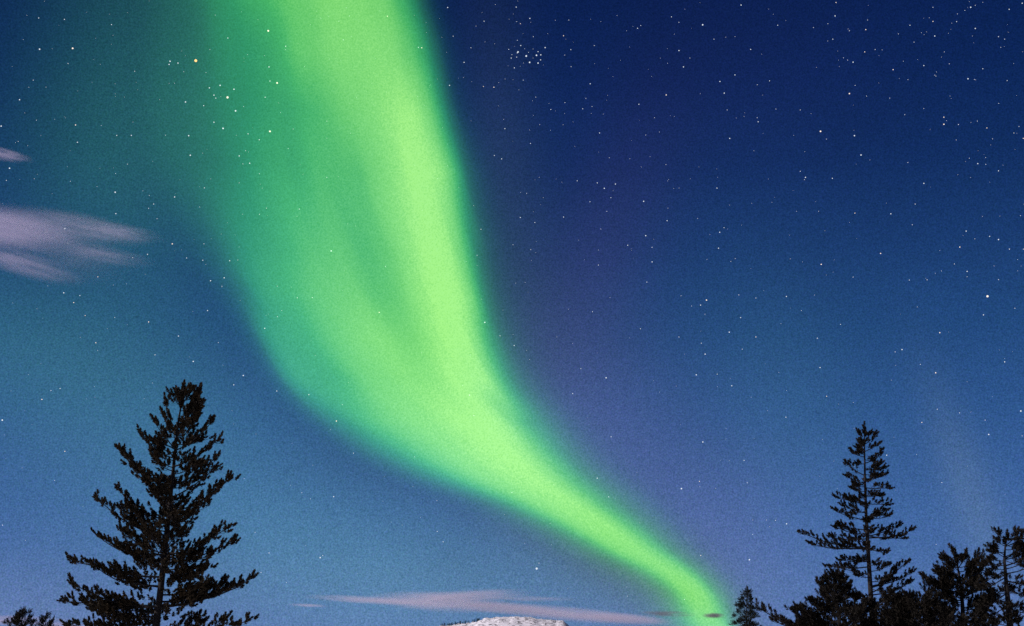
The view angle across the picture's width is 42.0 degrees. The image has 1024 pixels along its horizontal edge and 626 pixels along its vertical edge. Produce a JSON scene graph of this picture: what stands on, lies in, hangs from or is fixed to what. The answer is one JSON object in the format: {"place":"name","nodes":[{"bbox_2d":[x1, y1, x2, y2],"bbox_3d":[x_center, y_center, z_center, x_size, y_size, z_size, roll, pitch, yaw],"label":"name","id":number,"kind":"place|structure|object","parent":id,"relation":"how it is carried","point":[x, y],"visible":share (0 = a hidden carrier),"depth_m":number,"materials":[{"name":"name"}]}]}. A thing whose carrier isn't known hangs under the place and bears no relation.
{"place":"outdoors","nodes":[
{"label":"outdoors","id":0,"kind":"place"},
{"bbox_2d":[441,616,568,625],"bbox_3d":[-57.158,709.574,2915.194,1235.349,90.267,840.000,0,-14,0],"label":"hill","id":1,"kind":"structure","parent":0,"point":[504,621],"depth_m":2812.44,"materials":[{"name":"white snow"}]},
{"bbox_2d":[0,0,1023,625],"label":"sky","id":2,"kind":"structure","parent":0,"point":[504,472],"materials":[{"name":"blue"}]},
{"bbox_2d":[2,1,1020,599],"bbox_3d":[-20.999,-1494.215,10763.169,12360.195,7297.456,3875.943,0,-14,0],"label":"stars","id":3,"kind":"object","parent":2,"relation":"in","point":[592,311],"visible":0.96,"depth_m":11662.74,"materials":[{"name":"white"}]},
{"bbox_3d":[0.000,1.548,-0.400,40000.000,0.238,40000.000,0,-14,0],"label":"ground","id":4,"kind":"structure","parent":0,"visible":0},
{"bbox_2d":[1,606,36,625],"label":"pine tree","id":5,"kind":"object","parent":4,"relation":"on","point":[17,617],"visible":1,"depth_m":92.48,"materials":[{"name":"black plant"}]},
{"bbox_2d":[35,611,58,625],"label":"pine tree","id":6,"kind":"object","parent":4,"relation":"on","point":[42,620],"visible":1,"depth_m":92.54,"materials":[{"name":"black plant"}]},
{"bbox_2d":[57,379,258,625],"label":"pine tree","id":7,"kind":"object","parent":4,"relation":"on","point":[190,594],"visible":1,"depth_m":39.35,"materials":[{"name":"black plant"}]},
{"bbox_2d":[728,585,762,625],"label":"pine tree","id":8,"kind":"object","parent":4,"relation":"on","point":[749,615],"visible":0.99,"depth_m":117.15,"materials":[{"name":"black plant"}]},
{"bbox_2d":[755,566,892,625],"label":"pine tree","id":9,"kind":"object","parent":4,"relation":"on","point":[836,593],"visible":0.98,"depth_m":35.90,"materials":[{"name":"black plant"}]},
{"bbox_2d":[796,420,916,622],"bbox_3d":[11.583,8.319,44.170,3.531,9.717,2.803,6,-16,-23],"label":"pine tree","id":10,"kind":"object","parent":4,"relation":"on","point":[889,577],"visible":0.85,"depth_m":44.55,"materials":[{"name":"black plant"}]},
{"bbox_2d":[874,587,967,625],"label":"pine tree","id":11,"kind":"object","parent":4,"relation":"on","point":[906,608],"visible":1,"depth_m":34.75,"materials":[{"name":"plant"}]},
{"bbox_2d":[918,542,1000,625],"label":"pine tree","id":12,"kind":"object","parent":4,"relation":"on","point":[946,583],"visible":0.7,"depth_m":41.02,"materials":[{"name":"black plant"}]},
{"bbox_2d":[972,524,1023,625],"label":"pine tree","id":13,"kind":"object","parent":4,"relation":"on","point":[990,599],"visible":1,"depth_m":39.19,"materials":[{"name":"black plant"}]}
]}

